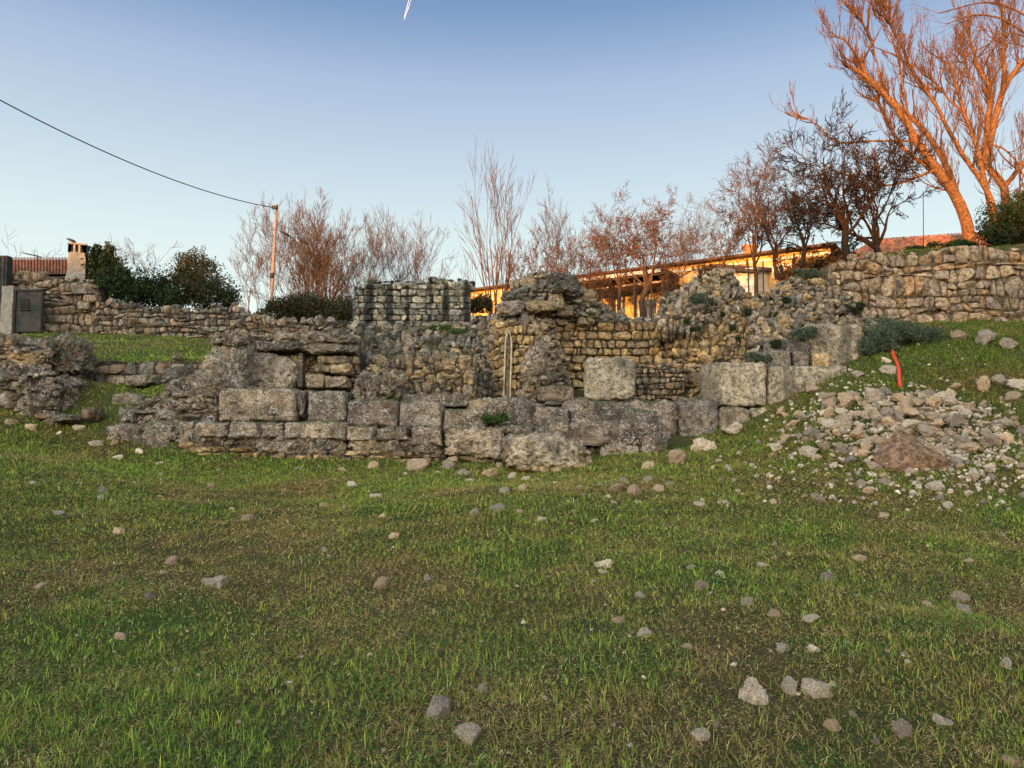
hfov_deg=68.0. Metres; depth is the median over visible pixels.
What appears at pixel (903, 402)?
rubble stone
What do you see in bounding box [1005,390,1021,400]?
loose stone
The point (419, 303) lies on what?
ashlar wall
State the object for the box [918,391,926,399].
rubble stone
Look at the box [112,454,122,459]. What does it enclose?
loose stone
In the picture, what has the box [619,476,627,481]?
loose stone
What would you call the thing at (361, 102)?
sky
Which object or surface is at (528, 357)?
ruined tower
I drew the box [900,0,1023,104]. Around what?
bare tree
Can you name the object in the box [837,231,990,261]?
outbuilding
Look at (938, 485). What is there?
rubble stone
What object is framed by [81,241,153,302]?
evergreen shrub
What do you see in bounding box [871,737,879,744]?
loose stone
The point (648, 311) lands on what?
window
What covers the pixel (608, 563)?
loose stone
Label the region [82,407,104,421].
stone block
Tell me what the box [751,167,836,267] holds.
bare tree
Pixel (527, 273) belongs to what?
bare tree
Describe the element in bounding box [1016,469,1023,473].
rubble stone
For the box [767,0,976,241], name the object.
bare tree
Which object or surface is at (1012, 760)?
loose stone
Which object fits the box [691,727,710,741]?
loose stone
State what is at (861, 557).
loose stone
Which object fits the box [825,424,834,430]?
rubble stone
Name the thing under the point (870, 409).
rubble stone
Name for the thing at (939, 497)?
rubble stone
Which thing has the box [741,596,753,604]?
loose stone
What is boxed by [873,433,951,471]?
boulder
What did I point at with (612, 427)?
foundation wall
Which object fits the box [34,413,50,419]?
stone block
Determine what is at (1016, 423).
rubble stone
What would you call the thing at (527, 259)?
bare tree
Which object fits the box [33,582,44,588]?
loose stone
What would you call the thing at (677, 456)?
loose stone
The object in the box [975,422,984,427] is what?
rubble stone
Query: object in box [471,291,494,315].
dark bush
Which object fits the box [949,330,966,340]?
loose stone
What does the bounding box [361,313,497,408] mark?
ruined wall
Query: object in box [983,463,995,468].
rubble stone
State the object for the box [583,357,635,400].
stone block
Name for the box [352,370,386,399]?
boulder
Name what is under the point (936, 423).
rubble stone
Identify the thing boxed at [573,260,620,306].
bare tree
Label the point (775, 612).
loose stone
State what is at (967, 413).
rubble stone
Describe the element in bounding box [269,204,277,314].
utility pole
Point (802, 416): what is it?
rubble stone
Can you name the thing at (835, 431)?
rubble stone
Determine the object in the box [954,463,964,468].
rubble stone
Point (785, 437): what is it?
rubble stone
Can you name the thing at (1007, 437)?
rubble stone
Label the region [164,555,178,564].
loose stone
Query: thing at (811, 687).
loose stone
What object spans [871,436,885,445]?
rubble stone
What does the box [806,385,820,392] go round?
rubble stone
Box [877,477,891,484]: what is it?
loose stone
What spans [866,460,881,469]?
rubble stone
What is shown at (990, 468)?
rubble stone
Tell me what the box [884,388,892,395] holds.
rubble stone
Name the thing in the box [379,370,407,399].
boulder
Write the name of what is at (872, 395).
loose stone
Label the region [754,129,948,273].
bare tree
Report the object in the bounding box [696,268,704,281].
window
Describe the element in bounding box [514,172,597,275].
bare tree
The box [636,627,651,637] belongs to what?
loose stone
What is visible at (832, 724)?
loose stone
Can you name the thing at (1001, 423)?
loose stone
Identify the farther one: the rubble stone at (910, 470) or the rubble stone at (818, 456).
the rubble stone at (818, 456)
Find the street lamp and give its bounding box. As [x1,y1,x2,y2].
[280,231,308,294]
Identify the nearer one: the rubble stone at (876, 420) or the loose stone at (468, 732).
the loose stone at (468, 732)
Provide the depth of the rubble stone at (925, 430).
14.46 m
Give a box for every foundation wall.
[106,370,447,461]
[401,393,677,461]
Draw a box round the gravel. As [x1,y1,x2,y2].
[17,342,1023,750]
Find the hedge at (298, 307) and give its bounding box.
[249,289,353,321]
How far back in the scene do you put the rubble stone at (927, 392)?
16.25 m
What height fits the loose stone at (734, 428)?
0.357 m
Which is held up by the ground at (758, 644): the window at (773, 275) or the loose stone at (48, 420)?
the loose stone at (48, 420)
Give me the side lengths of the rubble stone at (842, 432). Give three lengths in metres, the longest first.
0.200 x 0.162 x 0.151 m
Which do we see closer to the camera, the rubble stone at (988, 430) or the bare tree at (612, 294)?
the rubble stone at (988, 430)
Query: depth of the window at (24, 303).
26.47 m
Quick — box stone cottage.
[11,242,108,333]
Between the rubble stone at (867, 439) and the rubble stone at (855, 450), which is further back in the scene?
the rubble stone at (867, 439)
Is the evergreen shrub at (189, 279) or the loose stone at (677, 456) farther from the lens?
the evergreen shrub at (189, 279)
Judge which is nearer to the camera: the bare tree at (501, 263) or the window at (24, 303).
the window at (24, 303)
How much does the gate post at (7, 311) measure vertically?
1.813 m
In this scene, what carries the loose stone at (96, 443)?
on the ground at (758, 644)
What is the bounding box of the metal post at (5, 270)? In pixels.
[0,255,12,313]
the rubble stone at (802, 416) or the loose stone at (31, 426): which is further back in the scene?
the loose stone at (31, 426)
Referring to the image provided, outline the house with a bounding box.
[471,243,839,318]
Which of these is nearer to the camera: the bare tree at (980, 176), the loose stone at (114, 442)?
the loose stone at (114, 442)
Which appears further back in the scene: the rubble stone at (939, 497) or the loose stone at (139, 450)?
the loose stone at (139, 450)
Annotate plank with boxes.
[187,335,203,337]
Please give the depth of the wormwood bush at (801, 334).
18.70 m
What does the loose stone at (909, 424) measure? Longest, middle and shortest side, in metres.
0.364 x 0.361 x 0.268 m
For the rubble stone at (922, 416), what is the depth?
15.18 m
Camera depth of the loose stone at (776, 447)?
15.18 m
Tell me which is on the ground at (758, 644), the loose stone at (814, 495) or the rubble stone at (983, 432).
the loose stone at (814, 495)
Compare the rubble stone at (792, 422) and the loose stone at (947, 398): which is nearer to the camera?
the loose stone at (947, 398)
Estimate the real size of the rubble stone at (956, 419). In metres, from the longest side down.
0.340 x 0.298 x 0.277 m
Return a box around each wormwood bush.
[787,324,819,342]
[791,268,826,279]
[855,315,948,356]
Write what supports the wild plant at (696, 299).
on the ruined wall at (725, 383)
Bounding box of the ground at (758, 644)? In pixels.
[0,242,1023,767]
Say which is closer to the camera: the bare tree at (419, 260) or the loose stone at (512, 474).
the loose stone at (512, 474)
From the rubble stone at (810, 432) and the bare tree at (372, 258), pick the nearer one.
the rubble stone at (810, 432)
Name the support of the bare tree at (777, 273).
on the ground at (758, 644)
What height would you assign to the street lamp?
4.207 m
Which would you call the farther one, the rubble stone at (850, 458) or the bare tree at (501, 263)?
the bare tree at (501, 263)
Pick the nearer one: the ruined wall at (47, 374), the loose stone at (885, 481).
the loose stone at (885, 481)
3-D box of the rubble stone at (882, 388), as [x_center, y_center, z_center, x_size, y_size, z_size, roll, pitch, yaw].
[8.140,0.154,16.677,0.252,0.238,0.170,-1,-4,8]
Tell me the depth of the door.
39.90 m
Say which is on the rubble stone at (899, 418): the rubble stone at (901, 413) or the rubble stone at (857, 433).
the rubble stone at (901, 413)
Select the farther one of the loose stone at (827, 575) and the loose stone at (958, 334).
the loose stone at (958, 334)
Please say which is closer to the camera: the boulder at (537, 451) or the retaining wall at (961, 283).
the boulder at (537, 451)
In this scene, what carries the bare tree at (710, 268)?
on the ground at (758, 644)
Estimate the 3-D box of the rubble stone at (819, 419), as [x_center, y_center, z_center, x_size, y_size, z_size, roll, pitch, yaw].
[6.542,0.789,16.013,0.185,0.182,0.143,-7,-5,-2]
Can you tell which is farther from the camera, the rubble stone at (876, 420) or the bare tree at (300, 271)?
the bare tree at (300, 271)
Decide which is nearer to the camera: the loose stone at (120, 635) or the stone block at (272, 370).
the loose stone at (120, 635)
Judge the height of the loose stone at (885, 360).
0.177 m
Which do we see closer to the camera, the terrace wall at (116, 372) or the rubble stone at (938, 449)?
the rubble stone at (938, 449)
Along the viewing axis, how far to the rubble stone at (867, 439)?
14.54 m
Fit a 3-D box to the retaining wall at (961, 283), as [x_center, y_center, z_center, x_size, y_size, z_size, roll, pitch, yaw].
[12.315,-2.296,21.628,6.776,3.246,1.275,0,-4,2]
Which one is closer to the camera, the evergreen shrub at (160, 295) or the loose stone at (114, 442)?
the loose stone at (114, 442)
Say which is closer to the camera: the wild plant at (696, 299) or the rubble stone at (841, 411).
the rubble stone at (841, 411)
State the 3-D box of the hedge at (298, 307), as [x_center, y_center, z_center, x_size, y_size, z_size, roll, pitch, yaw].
[-7.783,-2.773,28.430,4.920,1.758,2.124,0,-4,0]
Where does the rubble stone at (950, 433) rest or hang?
on the ground at (758, 644)
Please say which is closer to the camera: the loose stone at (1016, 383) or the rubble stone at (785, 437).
the rubble stone at (785, 437)
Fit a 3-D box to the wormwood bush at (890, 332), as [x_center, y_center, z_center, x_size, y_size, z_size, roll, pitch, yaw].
[9.820,-1.185,19.311,3.072,1.200,1.044,2,-4,-26]
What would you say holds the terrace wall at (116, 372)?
on the ground at (758, 644)
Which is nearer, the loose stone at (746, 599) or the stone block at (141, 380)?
the loose stone at (746, 599)
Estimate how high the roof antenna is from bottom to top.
0.408 m
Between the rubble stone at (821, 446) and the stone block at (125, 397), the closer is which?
the rubble stone at (821, 446)
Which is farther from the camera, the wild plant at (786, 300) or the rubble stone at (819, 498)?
the wild plant at (786, 300)
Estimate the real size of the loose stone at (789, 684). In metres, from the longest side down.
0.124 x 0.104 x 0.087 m
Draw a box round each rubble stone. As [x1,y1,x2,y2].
[776,406,784,414]
[780,434,791,441]
[787,419,799,426]
[793,410,802,415]
[796,413,807,419]
[796,433,802,439]
[801,436,808,441]
[802,425,819,439]
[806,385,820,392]
[815,434,824,439]
[815,454,821,459]
[816,496,825,502]
[817,417,825,424]
[817,442,830,450]
[818,392,828,400]
[820,419,834,426]
[822,396,837,407]
[823,392,835,400]
[823,407,834,416]
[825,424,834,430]
[832,429,840,435]
[835,407,845,414]
[838,392,854,406]
[838,429,846,435]
[845,455,856,462]
[847,391,859,396]
[848,429,866,438]
[851,370,864,376]
[851,446,859,454]
[856,423,865,428]
[857,449,869,456]
[860,413,868,418]
[860,437,873,444]
[861,442,870,449]
[862,486,873,493]
[863,403,872,408]
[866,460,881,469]
[867,407,876,412]
[870,410,879,414]
[870,414,881,418]
[870,428,877,433]
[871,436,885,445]
[873,417,881,423]
[878,386,886,393]
[880,417,895,426]
[881,407,894,415]
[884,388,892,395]
[891,393,906,401]
[895,410,904,415]
[896,413,904,421]
[898,398,911,407]
[902,407,918,416]
[903,429,912,433]
[904,467,916,473]
[911,398,922,405]
[915,414,924,418]
[917,423,934,437]
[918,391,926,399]
[921,389,935,395]
[923,407,932,410]
[923,411,939,421]
[924,480,945,490]
[926,396,940,407]
[930,419,944,427]
[933,445,944,453]
[934,431,944,436]
[935,495,943,499]
[939,413,949,418]
[944,413,964,427]
[944,449,953,454]
[946,389,956,395]
[947,430,955,436]
[950,383,961,388]
[950,454,962,457]
[950,456,963,465]
[951,404,963,411]
[952,434,971,442]
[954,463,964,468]
[957,442,982,452]
[958,402,975,411]
[961,408,972,418]
[964,490,973,494]
[969,468,978,474]
[969,473,978,481]
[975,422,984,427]
[978,435,997,447]
[979,400,986,407]
[980,420,989,425]
[980,428,991,433]
[980,430,988,435]
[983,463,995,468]
[984,465,995,472]
[988,473,994,479]
[991,426,1001,431]
[995,439,1001,445]
[997,433,1013,443]
[1001,455,1015,463]
[1009,421,1019,427]
[1016,426,1023,434]
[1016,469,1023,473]
[1018,462,1023,468]
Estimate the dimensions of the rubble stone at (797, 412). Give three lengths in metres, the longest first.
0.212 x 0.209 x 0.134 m
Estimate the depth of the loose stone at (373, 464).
16.36 m
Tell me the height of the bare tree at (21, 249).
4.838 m
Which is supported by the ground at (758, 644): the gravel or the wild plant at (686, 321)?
the gravel
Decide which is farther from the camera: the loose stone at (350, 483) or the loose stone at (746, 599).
the loose stone at (350, 483)
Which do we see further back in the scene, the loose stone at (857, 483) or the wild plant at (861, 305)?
the wild plant at (861, 305)
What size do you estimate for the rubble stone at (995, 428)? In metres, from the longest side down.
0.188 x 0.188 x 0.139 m
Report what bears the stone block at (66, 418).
on the ground at (758, 644)
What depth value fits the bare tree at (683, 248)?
35.95 m
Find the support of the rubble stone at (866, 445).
on the ground at (758, 644)
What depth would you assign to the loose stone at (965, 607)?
6.86 m
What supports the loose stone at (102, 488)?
on the ground at (758, 644)
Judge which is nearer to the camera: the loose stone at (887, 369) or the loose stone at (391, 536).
the loose stone at (391, 536)
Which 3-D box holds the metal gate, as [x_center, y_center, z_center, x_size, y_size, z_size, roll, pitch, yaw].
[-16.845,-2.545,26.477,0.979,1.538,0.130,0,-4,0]
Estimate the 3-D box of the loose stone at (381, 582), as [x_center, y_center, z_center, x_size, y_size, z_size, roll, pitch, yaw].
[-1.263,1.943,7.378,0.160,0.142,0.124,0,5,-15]
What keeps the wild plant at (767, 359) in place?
on the ruined wall at (725, 383)
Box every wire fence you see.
[602,286,679,317]
[732,260,763,293]
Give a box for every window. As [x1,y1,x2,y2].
[20,299,28,308]
[638,297,657,317]
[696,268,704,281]
[772,264,783,279]
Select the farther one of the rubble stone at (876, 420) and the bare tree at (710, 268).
the bare tree at (710, 268)
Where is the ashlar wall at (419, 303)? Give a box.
[353,276,655,328]
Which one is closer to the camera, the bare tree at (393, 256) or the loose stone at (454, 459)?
the loose stone at (454, 459)
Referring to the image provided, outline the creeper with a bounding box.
[772,250,862,281]
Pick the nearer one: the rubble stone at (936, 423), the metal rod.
the rubble stone at (936, 423)
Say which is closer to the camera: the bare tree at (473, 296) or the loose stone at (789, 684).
the loose stone at (789, 684)
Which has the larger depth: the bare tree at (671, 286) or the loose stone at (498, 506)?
the bare tree at (671, 286)
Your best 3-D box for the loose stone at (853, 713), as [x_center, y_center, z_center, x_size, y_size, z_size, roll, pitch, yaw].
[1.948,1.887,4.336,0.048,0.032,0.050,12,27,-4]
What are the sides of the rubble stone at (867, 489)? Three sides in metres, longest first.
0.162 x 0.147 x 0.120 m
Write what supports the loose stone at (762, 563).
on the ground at (758, 644)
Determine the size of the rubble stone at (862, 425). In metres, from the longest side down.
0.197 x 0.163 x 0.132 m
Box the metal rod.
[923,191,923,245]
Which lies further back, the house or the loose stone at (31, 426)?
the house
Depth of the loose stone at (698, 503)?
11.30 m
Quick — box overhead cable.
[0,100,280,226]
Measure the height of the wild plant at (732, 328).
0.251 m
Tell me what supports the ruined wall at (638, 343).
on the ground at (758, 644)
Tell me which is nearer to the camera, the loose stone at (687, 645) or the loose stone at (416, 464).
the loose stone at (687, 645)
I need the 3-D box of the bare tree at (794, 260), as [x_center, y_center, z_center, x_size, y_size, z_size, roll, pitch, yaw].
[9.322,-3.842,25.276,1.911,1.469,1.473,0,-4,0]
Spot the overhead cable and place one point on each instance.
(123, 159)
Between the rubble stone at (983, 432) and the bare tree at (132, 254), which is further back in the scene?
the bare tree at (132, 254)
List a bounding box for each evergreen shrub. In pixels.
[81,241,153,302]
[113,263,188,307]
[157,246,248,310]
[902,238,982,249]
[970,189,1023,246]
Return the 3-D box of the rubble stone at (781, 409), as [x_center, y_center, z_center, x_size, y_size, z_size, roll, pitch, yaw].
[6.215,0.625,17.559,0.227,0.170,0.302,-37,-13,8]
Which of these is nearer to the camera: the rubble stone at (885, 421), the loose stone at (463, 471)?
the rubble stone at (885, 421)
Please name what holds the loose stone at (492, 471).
on the ground at (758, 644)
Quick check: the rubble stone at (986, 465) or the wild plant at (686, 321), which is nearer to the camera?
the rubble stone at (986, 465)
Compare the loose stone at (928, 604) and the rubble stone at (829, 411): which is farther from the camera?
the rubble stone at (829, 411)
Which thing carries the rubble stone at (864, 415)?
on the ground at (758, 644)
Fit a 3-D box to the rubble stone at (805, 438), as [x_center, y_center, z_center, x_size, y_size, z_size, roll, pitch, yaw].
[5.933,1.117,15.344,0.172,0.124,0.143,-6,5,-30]
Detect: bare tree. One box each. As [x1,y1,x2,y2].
[0,224,62,262]
[102,233,184,305]
[228,204,306,311]
[239,185,375,304]
[252,216,335,298]
[304,217,398,321]
[323,202,432,302]
[365,214,426,283]
[380,203,459,284]
[438,250,482,315]
[454,142,536,314]
[488,226,566,289]
[506,257,562,282]
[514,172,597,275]
[537,179,649,302]
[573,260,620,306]
[579,207,664,309]
[593,183,681,317]
[593,267,639,309]
[616,192,717,292]
[645,262,687,309]
[647,192,735,261]
[667,209,754,267]
[689,261,715,278]
[697,129,818,294]
[714,158,814,277]
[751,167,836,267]
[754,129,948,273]
[765,248,819,280]
[766,87,931,260]
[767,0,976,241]
[871,0,998,224]
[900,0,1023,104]
[950,0,1023,227]
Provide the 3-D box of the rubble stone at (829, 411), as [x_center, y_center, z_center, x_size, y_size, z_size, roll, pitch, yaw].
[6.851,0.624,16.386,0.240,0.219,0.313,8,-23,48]
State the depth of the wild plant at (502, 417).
17.27 m
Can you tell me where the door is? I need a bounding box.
[613,294,622,313]
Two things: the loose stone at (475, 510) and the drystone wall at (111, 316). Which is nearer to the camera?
the loose stone at (475, 510)
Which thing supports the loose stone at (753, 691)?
on the ground at (758, 644)
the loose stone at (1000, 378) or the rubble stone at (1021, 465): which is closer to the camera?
the rubble stone at (1021, 465)
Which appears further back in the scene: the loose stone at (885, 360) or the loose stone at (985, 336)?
the loose stone at (985, 336)
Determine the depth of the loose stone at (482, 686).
4.60 m
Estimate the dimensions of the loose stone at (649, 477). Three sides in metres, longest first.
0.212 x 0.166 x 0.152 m
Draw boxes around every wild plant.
[425,324,470,334]
[476,413,521,423]
[681,317,690,327]
[688,291,705,305]
[705,297,716,306]
[728,323,736,331]
[735,335,740,342]
[741,307,752,316]
[742,352,761,361]
[760,353,774,363]
[768,339,781,349]
[782,296,791,303]
[844,301,870,313]
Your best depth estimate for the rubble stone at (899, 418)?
15.06 m
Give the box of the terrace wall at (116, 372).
[82,354,201,384]
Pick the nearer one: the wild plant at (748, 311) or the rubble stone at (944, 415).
the rubble stone at (944, 415)
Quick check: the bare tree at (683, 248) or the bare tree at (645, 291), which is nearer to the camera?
the bare tree at (645, 291)
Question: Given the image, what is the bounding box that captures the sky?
[0,0,1023,313]
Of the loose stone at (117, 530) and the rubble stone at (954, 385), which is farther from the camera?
the rubble stone at (954, 385)
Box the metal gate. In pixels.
[13,289,44,332]
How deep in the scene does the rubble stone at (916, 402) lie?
15.50 m
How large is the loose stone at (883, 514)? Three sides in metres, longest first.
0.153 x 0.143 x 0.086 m
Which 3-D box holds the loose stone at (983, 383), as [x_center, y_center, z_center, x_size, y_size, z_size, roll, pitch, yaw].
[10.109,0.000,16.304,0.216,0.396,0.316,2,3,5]
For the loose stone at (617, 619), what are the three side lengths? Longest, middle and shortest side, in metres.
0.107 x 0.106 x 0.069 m
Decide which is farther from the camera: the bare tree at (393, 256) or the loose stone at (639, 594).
the bare tree at (393, 256)
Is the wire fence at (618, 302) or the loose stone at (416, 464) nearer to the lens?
the loose stone at (416, 464)
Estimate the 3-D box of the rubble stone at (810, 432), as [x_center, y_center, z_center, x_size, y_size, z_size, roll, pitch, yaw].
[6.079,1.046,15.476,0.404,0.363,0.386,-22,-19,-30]
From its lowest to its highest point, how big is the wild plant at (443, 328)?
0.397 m
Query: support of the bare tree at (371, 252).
on the ground at (758, 644)
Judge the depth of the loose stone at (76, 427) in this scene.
17.55 m
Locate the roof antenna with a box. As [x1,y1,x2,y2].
[22,252,40,262]
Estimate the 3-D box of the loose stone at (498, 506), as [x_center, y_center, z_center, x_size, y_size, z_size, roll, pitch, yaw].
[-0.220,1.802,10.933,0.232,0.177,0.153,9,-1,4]
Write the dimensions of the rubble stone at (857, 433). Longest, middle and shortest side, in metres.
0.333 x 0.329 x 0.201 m
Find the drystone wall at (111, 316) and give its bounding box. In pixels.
[93,298,351,341]
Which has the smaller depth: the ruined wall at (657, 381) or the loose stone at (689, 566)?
the loose stone at (689, 566)
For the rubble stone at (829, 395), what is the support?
on the ground at (758, 644)
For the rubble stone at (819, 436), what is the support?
on the ground at (758, 644)
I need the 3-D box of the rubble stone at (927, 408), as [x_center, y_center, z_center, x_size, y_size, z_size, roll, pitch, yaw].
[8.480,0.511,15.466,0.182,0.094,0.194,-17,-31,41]
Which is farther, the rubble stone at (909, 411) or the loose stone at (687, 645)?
the rubble stone at (909, 411)
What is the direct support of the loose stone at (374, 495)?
on the ground at (758, 644)
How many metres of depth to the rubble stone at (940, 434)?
14.39 m
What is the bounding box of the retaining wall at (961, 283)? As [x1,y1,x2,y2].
[820,245,1023,322]
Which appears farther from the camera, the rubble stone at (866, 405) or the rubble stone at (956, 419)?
the rubble stone at (866, 405)
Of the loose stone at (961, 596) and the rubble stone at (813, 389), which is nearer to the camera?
the loose stone at (961, 596)
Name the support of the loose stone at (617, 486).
on the ground at (758, 644)
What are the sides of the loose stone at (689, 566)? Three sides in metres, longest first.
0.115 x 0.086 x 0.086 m
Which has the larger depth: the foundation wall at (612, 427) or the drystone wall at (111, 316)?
the drystone wall at (111, 316)
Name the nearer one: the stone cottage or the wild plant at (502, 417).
the wild plant at (502, 417)
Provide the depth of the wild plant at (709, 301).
20.16 m
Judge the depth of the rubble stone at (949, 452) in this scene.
13.79 m
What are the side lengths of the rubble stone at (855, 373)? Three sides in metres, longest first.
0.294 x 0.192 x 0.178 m
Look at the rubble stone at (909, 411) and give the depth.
15.08 m
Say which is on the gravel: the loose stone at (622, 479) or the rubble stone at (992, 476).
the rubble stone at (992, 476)
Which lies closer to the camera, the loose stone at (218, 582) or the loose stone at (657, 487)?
the loose stone at (218, 582)
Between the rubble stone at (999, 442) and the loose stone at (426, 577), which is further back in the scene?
the rubble stone at (999, 442)
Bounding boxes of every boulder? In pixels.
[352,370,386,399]
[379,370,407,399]
[501,431,592,472]
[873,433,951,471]
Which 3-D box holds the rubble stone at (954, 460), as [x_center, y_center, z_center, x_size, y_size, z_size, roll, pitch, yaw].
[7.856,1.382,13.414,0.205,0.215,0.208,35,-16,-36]
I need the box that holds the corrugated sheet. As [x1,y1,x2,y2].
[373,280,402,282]
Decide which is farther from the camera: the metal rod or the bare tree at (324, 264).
the bare tree at (324, 264)
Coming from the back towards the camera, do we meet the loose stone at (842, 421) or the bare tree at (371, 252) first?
the bare tree at (371, 252)
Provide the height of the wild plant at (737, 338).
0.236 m
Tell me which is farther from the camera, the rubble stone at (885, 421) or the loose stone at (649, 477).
the rubble stone at (885, 421)
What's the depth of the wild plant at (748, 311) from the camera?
19.75 m
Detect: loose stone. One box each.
[4,418,18,424]
[25,424,36,429]
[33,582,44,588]
[43,417,56,424]
[53,510,64,515]
[72,424,85,429]
[87,440,102,445]
[97,484,108,492]
[97,494,105,499]
[110,440,118,444]
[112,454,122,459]
[113,527,123,533]
[113,632,126,639]
[135,448,143,453]
[144,592,154,599]
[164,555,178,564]
[201,575,228,588]
[207,482,215,487]
[241,514,252,520]
[346,481,356,486]
[367,461,378,467]
[369,493,382,497]
[374,576,389,588]
[388,532,399,538]
[406,458,428,470]
[424,574,430,580]
[425,695,450,719]
[442,459,455,468]
[448,456,457,462]
[454,722,480,745]
[457,469,470,474]
[470,508,479,515]
[477,683,487,692]
[481,467,497,476]
[489,503,504,511]
[499,487,508,492]
[506,472,516,478]
[519,484,526,490]
[594,559,612,567]
[608,483,622,490]
[611,616,624,622]
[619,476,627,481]
[627,484,641,494]
[635,591,643,597]
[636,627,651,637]
[641,461,654,468]
[643,475,652,481]
[652,484,663,491]
[667,449,686,464]
[682,643,692,648]
[685,564,696,569]
[691,437,716,450]
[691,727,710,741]
[693,501,706,506]
[695,579,709,590]
[712,722,721,727]
[722,422,742,434]
[738,677,768,704]
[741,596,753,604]
[757,562,767,566]
[766,608,779,616]
[769,443,781,451]
[776,642,788,650]
[776,644,787,652]
[781,675,796,695]
[798,446,817,456]
[800,677,832,698]
[803,614,819,622]
[806,644,819,651]
[810,493,821,498]
[819,571,834,581]
[824,718,841,731]
[833,414,851,429]
[835,442,846,453]
[849,710,856,715]
[851,554,866,560]
[854,479,865,486]
[864,387,884,402]
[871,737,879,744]
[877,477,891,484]
[879,365,896,373]
[879,512,888,517]
[881,357,891,363]
[892,718,912,737]
[901,419,918,431]
[922,600,933,607]
[925,391,956,405]
[932,713,953,725]
[942,501,953,508]
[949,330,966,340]
[950,590,970,602]
[955,603,973,613]
[975,329,996,344]
[977,375,989,391]
[990,373,1006,384]
[991,418,1014,428]
[999,337,1018,348]
[999,657,1011,669]
[1001,754,1023,766]
[1005,379,1023,389]
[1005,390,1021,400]
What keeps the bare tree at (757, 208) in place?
on the ground at (758, 644)
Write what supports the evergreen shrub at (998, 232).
on the ground at (758, 644)
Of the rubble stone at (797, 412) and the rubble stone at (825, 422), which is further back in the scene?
the rubble stone at (797, 412)
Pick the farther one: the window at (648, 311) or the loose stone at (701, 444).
the window at (648, 311)
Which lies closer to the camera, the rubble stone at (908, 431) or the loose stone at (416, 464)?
the rubble stone at (908, 431)
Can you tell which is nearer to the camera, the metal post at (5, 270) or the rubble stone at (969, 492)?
the rubble stone at (969, 492)
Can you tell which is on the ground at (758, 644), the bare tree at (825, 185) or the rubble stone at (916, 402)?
the bare tree at (825, 185)
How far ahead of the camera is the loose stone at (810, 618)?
6.03 m
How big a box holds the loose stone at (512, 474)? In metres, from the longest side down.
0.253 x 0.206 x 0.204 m
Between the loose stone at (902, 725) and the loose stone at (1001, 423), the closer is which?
the loose stone at (902, 725)
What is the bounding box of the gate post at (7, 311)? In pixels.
[0,286,20,333]
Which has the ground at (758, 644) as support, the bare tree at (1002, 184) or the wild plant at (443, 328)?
the bare tree at (1002, 184)
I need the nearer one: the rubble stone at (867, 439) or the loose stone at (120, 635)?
the loose stone at (120, 635)
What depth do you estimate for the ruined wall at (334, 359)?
18.67 m
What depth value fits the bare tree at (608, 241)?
31.16 m
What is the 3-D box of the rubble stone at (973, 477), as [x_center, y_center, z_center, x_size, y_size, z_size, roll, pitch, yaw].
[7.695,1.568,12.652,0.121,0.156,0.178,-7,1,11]
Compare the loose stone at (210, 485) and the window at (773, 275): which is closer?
the loose stone at (210, 485)
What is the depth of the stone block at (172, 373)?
19.03 m
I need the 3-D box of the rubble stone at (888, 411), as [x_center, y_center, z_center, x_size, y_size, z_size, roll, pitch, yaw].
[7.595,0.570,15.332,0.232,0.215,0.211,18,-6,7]
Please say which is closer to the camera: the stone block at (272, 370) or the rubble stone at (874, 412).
the rubble stone at (874, 412)
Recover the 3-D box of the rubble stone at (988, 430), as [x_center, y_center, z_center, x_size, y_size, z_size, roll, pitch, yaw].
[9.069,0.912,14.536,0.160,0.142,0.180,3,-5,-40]
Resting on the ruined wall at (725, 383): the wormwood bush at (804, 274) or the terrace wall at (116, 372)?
the wormwood bush at (804, 274)
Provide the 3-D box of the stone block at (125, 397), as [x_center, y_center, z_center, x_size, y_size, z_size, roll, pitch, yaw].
[-9.541,0.448,18.968,0.810,0.473,0.612,0,-4,0]
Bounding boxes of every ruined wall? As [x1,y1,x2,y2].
[0,331,98,416]
[187,318,372,393]
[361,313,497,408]
[551,321,660,389]
[631,360,683,401]
[654,268,878,435]
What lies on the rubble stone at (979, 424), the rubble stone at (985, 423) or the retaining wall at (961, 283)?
the rubble stone at (985, 423)
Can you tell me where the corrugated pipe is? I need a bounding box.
[890,348,901,387]
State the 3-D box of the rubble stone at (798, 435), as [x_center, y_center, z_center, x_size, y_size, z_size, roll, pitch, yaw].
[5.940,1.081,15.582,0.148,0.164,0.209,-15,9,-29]
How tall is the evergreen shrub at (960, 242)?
0.565 m
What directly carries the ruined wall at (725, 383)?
on the ground at (758, 644)
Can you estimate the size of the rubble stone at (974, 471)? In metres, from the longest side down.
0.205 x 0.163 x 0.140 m
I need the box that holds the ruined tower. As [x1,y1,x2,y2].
[486,271,628,403]
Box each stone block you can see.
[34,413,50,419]
[51,413,82,422]
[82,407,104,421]
[111,392,144,403]
[125,374,160,387]
[164,366,199,381]
[250,352,298,387]
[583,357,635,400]
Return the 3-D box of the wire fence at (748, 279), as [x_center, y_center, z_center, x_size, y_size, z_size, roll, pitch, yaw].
[7.094,-2.938,22.760,0.931,1.565,0.040,0,-4,0]
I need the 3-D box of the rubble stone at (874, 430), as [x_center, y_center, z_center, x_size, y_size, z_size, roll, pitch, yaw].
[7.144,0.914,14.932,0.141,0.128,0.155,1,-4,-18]
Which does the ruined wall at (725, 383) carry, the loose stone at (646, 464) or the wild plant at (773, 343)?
the wild plant at (773, 343)

